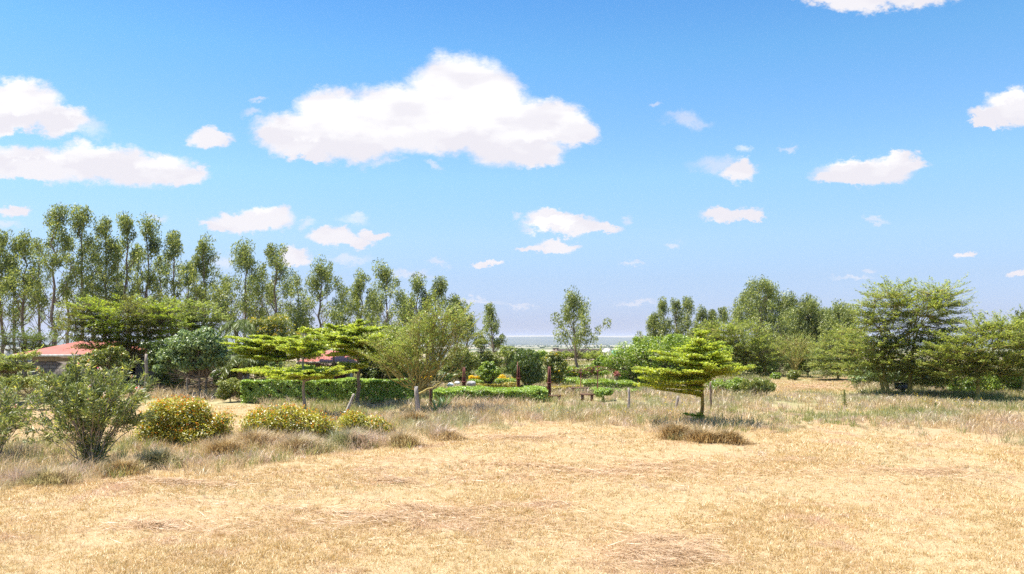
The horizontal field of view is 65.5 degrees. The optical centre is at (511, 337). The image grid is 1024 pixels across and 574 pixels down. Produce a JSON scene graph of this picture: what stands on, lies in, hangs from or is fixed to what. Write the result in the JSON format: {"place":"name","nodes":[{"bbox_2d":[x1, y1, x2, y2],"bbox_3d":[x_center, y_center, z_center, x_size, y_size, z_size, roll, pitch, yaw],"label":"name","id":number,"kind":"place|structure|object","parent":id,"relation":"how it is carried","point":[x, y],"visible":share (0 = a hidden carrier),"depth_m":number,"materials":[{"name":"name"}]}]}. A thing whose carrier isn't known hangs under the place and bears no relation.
{"place":"outdoors","nodes":[
{"label":"outdoors","id":0,"kind":"place"},
{"bbox_2d":[0,335,1023,573],"bbox_3d":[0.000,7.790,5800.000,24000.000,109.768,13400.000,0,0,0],"label":"ground","id":1,"kind":"structure","parent":0,"point":[549,340],"depth_m":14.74,"materials":[{"name":"beige plant"}]},
{"bbox_2d":[2,252,35,362],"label":"eucalyptus tree","id":2,"kind":"object","parent":1,"relation":"on","point":[16,318],"visible":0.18,"depth_m":80.09,"materials":[{"name":"green plant"}]},
{"bbox_2d":[0,228,39,375],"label":"eucalyptus tree","id":3,"kind":"object","parent":1,"relation":"on","point":[4,240],"visible":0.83,"depth_m":61.45,"materials":[{"name":"green plant"}]},
{"bbox_2d":[0,344,43,398],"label":"acacia tree","id":4,"kind":"object","parent":1,"relation":"on","point":[11,368],"visible":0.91,"depth_m":35.69,"materials":[{"name":"green plant"}]},
{"bbox_2d":[0,228,47,375],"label":"eucalyptus tree","id":5,"kind":"object","parent":1,"relation":"on","point":[22,248],"visible":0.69,"depth_m":62.87,"materials":[{"name":"green plant"}]},
{"bbox_2d":[0,378,62,454],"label":"oleander bush","id":6,"kind":"object","parent":1,"relation":"on","point":[6,416],"visible":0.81,"depth_m":19.45,"materials":[{"name":"green plant"}]},
{"bbox_2d":[0,319,65,378],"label":"acacia tree","id":7,"kind":"object","parent":1,"relation":"on","point":[36,338],"visible":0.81,"depth_m":51.66,"materials":[{"name":"green plant"}]},
{"bbox_2d":[16,238,55,341],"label":"eucalyptus tree","id":8,"kind":"object","parent":1,"relation":"on","point":[38,312],"visible":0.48,"depth_m":79.92,"materials":[{"name":"green plant"}]},
{"bbox_2d":[0,459,93,488],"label":"grass tussock","id":9,"kind":"object","parent":1,"relation":"on","point":[46,473],"depth_m":16.01,"materials":[{"name":"beige plant"}]},
{"bbox_2d":[0,374,96,409],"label":"shrub row","id":10,"kind":"object","parent":1,"relation":"on","point":[32,381],"visible":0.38,"depth_m":32.73,"materials":[{"name":"green plant"}]},
{"bbox_2d":[5,201,96,347],"bbox_3d":[-35.275,-3.732,61.422,6.316,13.715,5.908,0,0,30],"label":"eucalyptus tree","id":11,"kind":"object","parent":1,"relation":"on","point":[58,214],"visible":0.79,"depth_m":61.72,"materials":[{"name":"green plant"}]},
{"bbox_2d":[49,232,84,343],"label":"eucalyptus tree","id":12,"kind":"object","parent":1,"relation":"on","point":[68,311],"visible":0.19,"depth_m":79.99,"materials":[{"name":"green plant"}]},
{"bbox_2d":[44,203,108,335],"bbox_3d":[-34.092,-3.808,62.360,4.578,13.854,4.772,0,0,-24],"label":"eucalyptus tree","id":13,"kind":"object","parent":1,"relation":"on","point":[81,218],"visible":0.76,"depth_m":62.49,"materials":[{"name":"green plant"}]},
{"bbox_2d":[13,349,161,466],"bbox_3d":[-9.877,1.736,18.885,3.260,2.959,2.430,0,0,14],"label":"oleander bush","id":14,"kind":"object","parent":1,"relation":"on","point":[92,408],"visible":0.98,"depth_m":18.57,"materials":[{"name":"green plant"}]},
{"bbox_2d":[12,341,169,386],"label":"stone house","id":15,"kind":"structure","parent":1,"relation":"on","point":[54,359],"depth_m":46.65,"materials":[{"name":"beige paint"}]},
{"bbox_2d":[75,214,125,328],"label":"eucalyptus tree","id":16,"kind":"object","parent":1,"relation":"on","point":[110,248],"visible":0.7,"depth_m":63.54,"materials":[{"name":"green plant"}]},
{"bbox_2d":[79,345,133,384],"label":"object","id":17,"kind":"object","parent":1,"relation":"on","point":[110,355],"visible":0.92,"depth_m":41.73,"materials":[{"name":"green plant"}]},
{"bbox_2d":[47,292,193,374],"bbox_3d":[-21.947,0.222,44.943,7.790,5.726,6.394,0,0,0],"label":"acacia tree","id":18,"kind":"object","parent":1,"relation":"on","point":[117,330],"visible":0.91,"depth_m":44.20,"materials":[{"name":"green plant"}]},
{"bbox_2d":[99,211,150,340],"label":"eucalyptus tree","id":19,"kind":"object","parent":1,"relation":"on","point":[125,222],"visible":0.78,"depth_m":64.76,"materials":[{"name":"green plant"}]},
{"bbox_2d":[86,452,164,478],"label":"grass tussock","id":20,"kind":"object","parent":1,"relation":"on","point":[121,462],"depth_m":17.20,"materials":[{"name":"beige plant"}]},
{"bbox_2d":[120,242,146,341],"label":"eucalyptus tree","id":21,"kind":"object","parent":1,"relation":"on","point":[134,269],"visible":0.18,"depth_m":79.72,"materials":[{"name":"green plant"}]},
{"bbox_2d":[123,211,173,324],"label":"eucalyptus tree","id":22,"kind":"object","parent":1,"relation":"on","point":[151,247],"visible":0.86,"depth_m":64.45,"materials":[{"name":"green plant"}]},
{"bbox_2d":[123,444,214,469],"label":"grass tussock","id":23,"kind":"object","parent":1,"relation":"on","point":[156,456],"depth_m":18.86,"materials":[{"name":"plant"}]},
{"bbox_2d":[147,229,212,368],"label":"eucalyptus tree","id":24,"kind":"object","parent":1,"relation":"on","point":[176,244],"visible":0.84,"depth_m":65.52,"materials":[{"name":"green plant"}]},
{"bbox_2d":[128,394,237,445],"bbox_3d":[-9.234,2.360,22.517,3.068,1.558,1.617,0,0,0],"label":"flowering bush","id":25,"kind":"object","parent":1,"relation":"on","point":[192,420],"visible":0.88,"depth_m":22.24,"materials":[{"name":"yellow plant"}]},
{"bbox_2d":[135,293,236,384],"bbox_3d":[-20.571,0.162,50.030,6.447,5.918,5.776,0,0,0],"label":"acacia tree","id":26,"kind":"object","parent":1,"relation":"on","point":[196,318],"visible":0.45,"depth_m":49.42,"materials":[{"name":"green plant"}]},
{"bbox_2d":[152,324,230,396],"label":"leafy tree","id":27,"kind":"object","parent":1,"relation":"on","point":[195,354],"visible":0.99,"depth_m":39.63,"materials":[{"name":"green plant"}]},
{"bbox_2d":[186,231,236,323],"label":"eucalyptus tree","id":28,"kind":"object","parent":1,"relation":"on","point":[203,248],"visible":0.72,"depth_m":66.85,"materials":[{"name":"green plant"}]},
{"bbox_2d":[139,339,287,392],"bbox_3d":[-16.024,1.807,43.028,8.266,3.587,2.119,0,0,0],"label":"dark bush","id":29,"kind":"object","parent":1,"relation":"on","point":[151,352],"visible":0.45,"depth_m":42.73,"materials":[{"name":"green plant"}]},
{"bbox_2d":[198,272,241,346],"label":"eucalyptus tree","id":30,"kind":"object","parent":1,"relation":"on","point":[226,277],"visible":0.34,"depth_m":79.79,"materials":[{"name":"green plant"}]},
{"bbox_2d":[186,430,265,459],"bbox_3d":[-7.256,2.703,20.224,2.340,0.801,1.880,0,0,14],"label":"grass tussock","id":31,"kind":"object","parent":1,"relation":"on","point":[223,445],"depth_m":20.12,"materials":[{"name":"beige plant"}]},
{"bbox_2d":[214,377,242,401],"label":"round bush","id":32,"kind":"object","parent":1,"relation":"on","point":[230,388],"visible":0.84,"depth_m":37.28,"materials":[{"name":"green plant"}]},
{"bbox_2d":[218,319,256,350],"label":"tree","id":33,"kind":"object","parent":1,"relation":"on","point":[245,325],"visible":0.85,"depth_m":46.65,"materials":[{"name":"green plant"}]},
{"bbox_2d":[220,355,259,380],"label":"palm tree","id":34,"kind":"object","parent":1,"relation":"on","point":[234,361],"visible":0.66,"depth_m":41.57,"materials":[{"name":"green plant"}]},
{"bbox_2d":[204,236,281,343],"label":"eucalyptus tree","id":35,"kind":"object","parent":1,"relation":"on","point":[248,263],"visible":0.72,"depth_m":67.89,"materials":[{"name":"green plant"}]},
{"bbox_2d":[219,425,284,448],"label":"grass tussock","id":36,"kind":"object","parent":1,"relation":"on","point":[258,436],"depth_m":21.61,"materials":[{"name":"beige plant"}]},
{"bbox_2d":[242,266,294,325],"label":"eucalyptus tree","id":37,"kind":"object","parent":1,"relation":"on","point":[265,278],"visible":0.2,"depth_m":79.83,"materials":[{"name":"green plant"}]},
{"bbox_2d":[219,334,326,376],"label":"layered tree","id":38,"kind":"object","parent":1,"relation":"on","point":[266,349],"visible":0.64,"depth_m":37.79,"materials":[{"name":"green plant"}]},
{"bbox_2d":[248,313,304,340],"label":"leafy tree","id":39,"kind":"object","parent":1,"relation":"on","point":[272,326],"visible":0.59,"depth_m":54.70,"materials":[{"name":"green plant"}]},
{"bbox_2d":[238,242,316,335],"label":"eucalyptus tree","id":40,"kind":"object","parent":1,"relation":"on","point":[273,258],"visible":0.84,"depth_m":68.31,"materials":[{"name":"green plant"}]},
{"bbox_2d":[237,403,342,438],"bbox_3d":[-6.449,2.463,23.198,3.032,1.182,1.436,0,0,0],"label":"flowering bush","id":41,"kind":"object","parent":1,"relation":"on","point":[295,418],"visible":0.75,"depth_m":23.01,"materials":[{"name":"yellow plant"}]},
{"bbox_2d":[273,273,310,364],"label":"eucalyptus tree","id":42,"kind":"object","parent":1,"relation":"on","point":[297,290],"visible":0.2,"depth_m":79.92,"materials":[{"name":"green plant"}]},
{"bbox_2d":[230,326,358,410],"bbox_3d":[-7.965,1.318,29.581,4.547,3.541,3.205,0,0,0],"label":"layered tree","id":43,"kind":"object","parent":1,"relation":"on","point":[303,348],"visible":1,"depth_m":29.09,"materials":[{"name":"green plant"}]},
{"bbox_2d":[260,429,340,453],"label":"grass tussock","id":44,"kind":"object","parent":1,"relation":"on","point":[295,439],"depth_m":20.68,"materials":[{"name":"beige plant"}]},
{"bbox_2d":[290,254,353,339],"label":"eucalyptus tree","id":45,"kind":"object","parent":1,"relation":"on","point":[323,273],"visible":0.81,"depth_m":69.62,"materials":[{"name":"green plant"}]},
{"bbox_2d":[296,351,356,395],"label":"garden house","id":46,"kind":"structure","parent":1,"relation":"on","point":[325,361],"depth_m":41.00,"materials":[{"name":"red paint"}]},
{"bbox_2d":[240,377,414,403],"bbox_3d":[-8.418,2.418,36.807,8.109,1.218,1.488,0,0,0],"label":"clipped hedge","id":47,"kind":"object","parent":1,"relation":"on","point":[252,388],"visible":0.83,"depth_m":36.26,"materials":[{"name":"green plant"}]},
{"bbox_2d":[308,323,349,391],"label":"layered tree","id":48,"kind":"object","parent":1,"relation":"on","point":[330,327],"visible":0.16,"depth_m":39.60,"materials":[{"name":"green plant"}]},
{"bbox_2d":[315,423,381,448],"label":"grass tussock","id":49,"kind":"object","parent":1,"relation":"on","point":[348,433],"depth_m":22.20,"materials":[{"name":"beige plant"}]},
{"bbox_2d":[307,319,395,405],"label":"layered tree","id":50,"kind":"object","parent":1,"relation":"on","point":[351,345],"visible":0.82,"depth_m":34.52,"materials":[{"name":"green plant"}]},
{"bbox_2d":[339,267,391,328],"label":"eucalyptus tree","id":51,"kind":"object","parent":1,"relation":"on","point":[358,289],"visible":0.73,"depth_m":71.61,"materials":[{"name":"green plant"}]},
{"bbox_2d":[335,409,397,432],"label":"flowering bush","id":52,"kind":"object","parent":1,"relation":"on","point":[357,418],"visible":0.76,"depth_m":24.34,"materials":[{"name":"yellow plant"}]},
{"bbox_2d":[360,321,427,378],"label":"acacia tree","id":53,"kind":"object","parent":1,"relation":"on","point":[389,327],"visible":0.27,"depth_m":39.78,"materials":[{"name":"green plant"}]},
{"bbox_2d":[363,257,428,340],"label":"eucalyptus tree","id":54,"kind":"object","parent":1,"relation":"on","point":[385,276],"visible":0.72,"depth_m":71.53,"materials":[{"name":"green plant"}]},
{"bbox_2d":[352,348,454,391],"bbox_3d":[-6.087,1.670,43.070,5.960,2.940,2.037,0,0,0],"label":"dark bush","id":55,"kind":"object","parent":1,"relation":"on","point":[369,372],"visible":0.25,"depth_m":42.72,"materials":[{"name":"green plant"}]},
{"bbox_2d":[374,426,438,449],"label":"grass tussock","id":56,"kind":"object","parent":1,"relation":"on","point":[401,438],"depth_m":22.21,"materials":[{"name":"beige plant"}]},
{"bbox_2d":[350,289,482,410],"bbox_3d":[-3.708,0.598,31.476,5.273,5.010,3.263,0,0,0],"label":"acacia tree","id":57,"kind":"object","parent":1,"relation":"on","point":[443,342],"visible":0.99,"depth_m":31.34,"materials":[{"name":"green plant"}]},
{"bbox_2d":[398,271,436,355],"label":"eucalyptus tree","id":58,"kind":"object","parent":1,"relation":"on","point":[418,287],"visible":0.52,"depth_m":73.77,"materials":[{"name":"green plant"}]},
{"bbox_2d":[402,275,459,361],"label":"eucalyptus tree","id":59,"kind":"object","parent":1,"relation":"on","point":[440,287],"visible":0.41,"depth_m":73.58,"materials":[{"name":"green plant"}]},
{"bbox_2d":[427,426,472,440],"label":"grass tussock","id":60,"kind":"object","parent":1,"relation":"on","point":[446,432],"depth_m":23.32,"materials":[{"name":"plant"}]},
{"bbox_2d":[439,292,470,346],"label":"eucalyptus tree","id":61,"kind":"object","parent":1,"relation":"on","point":[461,306],"visible":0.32,"depth_m":74.73,"materials":[{"name":"green plant"}]},
{"bbox_2d":[439,343,481,380],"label":"leafy tree","id":62,"kind":"object","parent":1,"relation":"on","point":[472,359],"visible":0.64,"depth_m":51.63,"materials":[{"name":"green plant"}]},
{"bbox_2d":[459,312,481,364],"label":"eucalyptus tree","id":63,"kind":"object","parent":1,"relation":"on","point":[471,321],"visible":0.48,"depth_m":77.97,"materials":[{"name":"green plant"}]},
{"bbox_2d":[475,361,500,386],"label":"leafy tree","id":64,"kind":"object","parent":1,"relation":"on","point":[487,372],"visible":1,"depth_m":44.81,"materials":[{"name":"green plant"}]},
{"bbox_2d":[472,338,506,371],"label":"leafy tree","id":65,"kind":"object","parent":1,"relation":"on","point":[487,355],"visible":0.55,"depth_m":55.76,"materials":[{"name":"green plant"}]},
{"bbox_2d":[433,385,547,403],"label":"clipped hedge","id":66,"kind":"object","parent":1,"relation":"on","point":[506,392],"visible":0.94,"depth_m":36.07,"materials":[{"name":"green plant"}]},
{"bbox_2d":[477,301,507,352],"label":"eucalyptus tree","id":67,"kind":"object","parent":1,"relation":"on","point":[493,343],"visible":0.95,"depth_m":81.83,"materials":[{"name":"green plant"}]},
{"bbox_2d":[475,382,516,387],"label":"garden hedge","id":68,"kind":"object","parent":1,"relation":"on","point":[507,384],"visible":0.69,"depth_m":44.54,"materials":[{"name":"yellow plant"}]},
{"bbox_2d":[497,345,516,373],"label":"leafy tree","id":69,"kind":"object","parent":1,"relation":"on","point":[507,353],"visible":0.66,"depth_m":65.71,"materials":[{"name":"green plant"}]},
{"bbox_2d":[0,344,1016,359],"bbox_3d":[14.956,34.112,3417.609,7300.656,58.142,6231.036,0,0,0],"label":"bushland","id":70,"kind":"structure","parent":1,"relation":"on","point":[514,345],"depth_m":3135.15,"materials":[{"name":"green plant"}]},
{"bbox_2d":[0,376,1022,573],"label":"loose hay","id":71,"kind":"object","parent":1,"relation":"on","point":[664,548],"visible":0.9,"depth_m":13.58},
{"bbox_2d":[0,373,1023,499],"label":"dry grass","id":72,"kind":"structure","parent":1,"relation":"on","point":[484,410],"depth_m":27.79,"materials":[{"name":"beige plant"}]},
{"bbox_2d":[0,373,1023,480],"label":"green weeds","id":73,"kind":"object","parent":1,"relation":"on","point":[812,413],"visible":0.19,"depth_m":30.23,"materials":[{"name":"green plant"}]},
{"bbox_2d":[508,347,545,385],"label":"leafy tree","id":74,"kind":"object","parent":1,"relation":"on","point":[528,361],"visible":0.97,"depth_m":42.63,"materials":[{"name":"green plant"}]},
{"bbox_2d":[541,351,568,384],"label":"leafy tree","id":75,"kind":"object","parent":1,"relation":"on","point":[556,363],"visible":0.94,"depth_m":45.70,"materials":[{"name":"green plant"}]},
{"bbox_2d":[550,285,611,367],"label":"eucalyptus tree","id":76,"kind":"object","parent":1,"relation":"on","point":[573,303],"visible":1,"depth_m":69.64,"materials":[{"name":"green plant"}]},
{"bbox_2d":[549,344,617,360],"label":"thicket","id":77,"kind":"object","parent":1,"relation":"on","point":[586,356],"visible":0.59,"depth_m":104.27,"materials":[{"name":"green plant"}]},
{"bbox_2d":[565,364,608,378],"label":"shrub row","id":78,"kind":"object","parent":1,"relation":"on","point":[583,374],"visible":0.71,"depth_m":51.84,"materials":[{"name":"green plant"}]},
{"bbox_2d":[163,383,1022,420],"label":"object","id":79,"kind":"object","parent":1,"relation":"on","point":[768,399],"visible":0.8,"depth_m":33.55,"materials":[{"name":"yellow plant"}]},
{"bbox_2d":[575,378,635,388],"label":"garden hedge","id":80,"kind":"object","parent":1,"relation":"on","point":[601,382],"visible":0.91,"depth_m":45.11,"materials":[{"name":"green plant"}]},
{"bbox_2d":[635,312,666,344],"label":"eucalyptus tree","id":81,"kind":"object","parent":1,"relation":"on","point":[650,320],"visible":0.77,"depth_m":91.81,"materials":[{"name":"green plant"}]},
{"bbox_2d":[646,296,673,341],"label":"eucalyptus tree","id":82,"kind":"object","parent":1,"relation":"on","point":[662,305],"visible":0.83,"depth_m":91.54,"materials":[{"name":"green plant"}]},
{"bbox_2d":[636,417,694,440],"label":"grass tussock","id":83,"kind":"object","parent":1,"relation":"on","point":[673,426],"depth_m":23.28,"materials":[{"name":"beige plant"}]},
{"bbox_2d":[599,332,732,385],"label":"leafy tree","id":84,"kind":"object","parent":1,"relation":"on","point":[638,350],"visible":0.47,"depth_m":49.52,"materials":[{"name":"green plant"}]},
{"bbox_2d":[660,297,692,339],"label":"eucalyptus tree","id":85,"kind":"object","parent":1,"relation":"on","point":[675,306],"visible":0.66,"depth_m":92.82,"materials":[{"name":"green plant"}]},
{"bbox_2d":[671,295,700,338],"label":"eucalyptus tree","id":86,"kind":"object","parent":1,"relation":"on","point":[688,304],"visible":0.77,"depth_m":92.71,"materials":[{"name":"green plant"}]},
{"bbox_2d":[630,328,756,424],"bbox_3d":[6.026,1.395,26.987,4.130,3.477,3.270,0,0,0],"label":"layered tree","id":87,"kind":"object","parent":1,"relation":"on","point":[699,371],"visible":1,"depth_m":26.59,"materials":[{"name":"green plant"}]},
{"bbox_2d":[668,424,731,444],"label":"grass tussock","id":88,"kind":"object","parent":1,"relation":"on","point":[703,436],"depth_m":22.54,"materials":[{"name":"beige plant"}]},
{"bbox_2d":[692,304,715,340],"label":"eucalyptus tree","id":89,"kind":"object","parent":1,"relation":"on","point":[700,314],"visible":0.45,"depth_m":94.67,"materials":[{"name":"green plant"}]},
{"bbox_2d":[706,377,743,392],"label":"rose bush","id":90,"kind":"object","parent":1,"relation":"on","point":[734,382],"visible":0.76,"depth_m":39.78,"materials":[{"name":"green plant"}]},
{"bbox_2d":[712,426,760,445],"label":"grass tussock","id":91,"kind":"object","parent":1,"relation":"on","point":[735,435],"depth_m":22.73,"materials":[{"name":"beige plant"}]},
{"bbox_2d":[686,317,792,374],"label":"acacia tree","id":92,"kind":"object","parent":1,"relation":"on","point":[746,352],"visible":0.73,"depth_m":61.31,"materials":[{"name":"green plant"}]},
{"bbox_2d":[738,376,776,394],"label":"stalky plants","id":93,"kind":"object","parent":1,"relation":"on","point":[756,383],"visible":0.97,"depth_m":38.83,"materials":[{"name":"green plant"}]},
{"bbox_2d":[720,274,807,365],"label":"eucalyptus tree","id":94,"kind":"object","parent":1,"relation":"on","point":[745,303],"visible":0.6,"depth_m":80.79,"materials":[{"name":"green plant"}]},
{"bbox_2d":[754,288,813,361],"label":"eucalyptus tree","id":95,"kind":"object","parent":1,"relation":"on","point":[791,299],"visible":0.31,"depth_m":83.18,"materials":[{"name":"green plant"}]},
{"bbox_2d":[740,348,836,373],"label":"dark bush","id":96,"kind":"object","parent":1,"relation":"on","point":[773,370],"visible":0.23,"depth_m":65.72,"materials":[{"name":"green plant"}]},
{"bbox_2d":[764,330,821,369],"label":"acacia tree","id":97,"kind":"object","parent":1,"relation":"on","point":[793,361],"visible":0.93,"depth_m":59.75,"materials":[{"name":"green plant"}]},
{"bbox_2d":[776,293,829,365],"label":"eucalyptus tree","id":98,"kind":"object","parent":1,"relation":"on","point":[809,305],"visible":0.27,"depth_m":82.92,"materials":[{"name":"green plant"}]},
{"bbox_2d":[807,298,865,362],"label":"eucalyptus tree","id":99,"kind":"object","parent":1,"relation":"on","point":[840,314],"visible":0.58,"depth_m":79.33,"materials":[{"name":"green plant"}]},
{"bbox_2d":[802,323,871,378],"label":"acacia tree","id":100,"kind":"object","parent":1,"relation":"on","point":[847,335],"visible":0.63,"depth_m":55.68,"materials":[{"name":"green plant"}]},
{"bbox_2d":[819,273,996,394],"bbox_3d":[20.345,-0.154,41.043,8.055,6.520,5.931,0,0,-20],"label":"acacia tree","id":101,"kind":"object","parent":1,"relation":"on","point":[886,354],"visible":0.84,"depth_m":40.48,"materials":[{"name":"green plant"}]},
{"bbox_2d":[869,357,947,388],"bbox_3d":[23.034,2.047,45.946,4.574,2.085,2.619,0,0,0],"label":"dark bush","id":102,"kind":"object","parent":1,"relation":"on","point":[913,382],"visible":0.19,"depth_m":45.62,"materials":[{"name":"green plant"}]},
{"bbox_2d":[915,308,1023,399],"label":"acacia tree","id":103,"kind":"object","parent":1,"relation":"on","point":[980,362],"visible":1,"depth_m":37.51,"materials":[{"name":"green plant"}]},
{"bbox_2d":[945,368,1022,392],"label":"green bush","id":104,"kind":"object","parent":1,"relation":"on","point":[1005,386],"visible":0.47,"depth_m":42.57,"materials":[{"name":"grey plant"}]},
{"bbox_2d":[987,305,1023,388],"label":"acacia tree","id":105,"kind":"object","parent":1,"relation":"on","point":[1022,386],"visible":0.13,"depth_m":42.11,"materials":[{"name":"green plant"}]},
{"bbox_2d":[0,0,1023,335],"label":"sky","id":106,"kind":"structure","parent":0,"point":[629,154],"materials":[{"name":"blue"}]},
{"bbox_2d":[1,359,1023,398],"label":"meadow grass","id":107,"kind":"structure","parent":0,"point":[584,361],"depth_m":57.54,"materials":[{"name":"green plant"}]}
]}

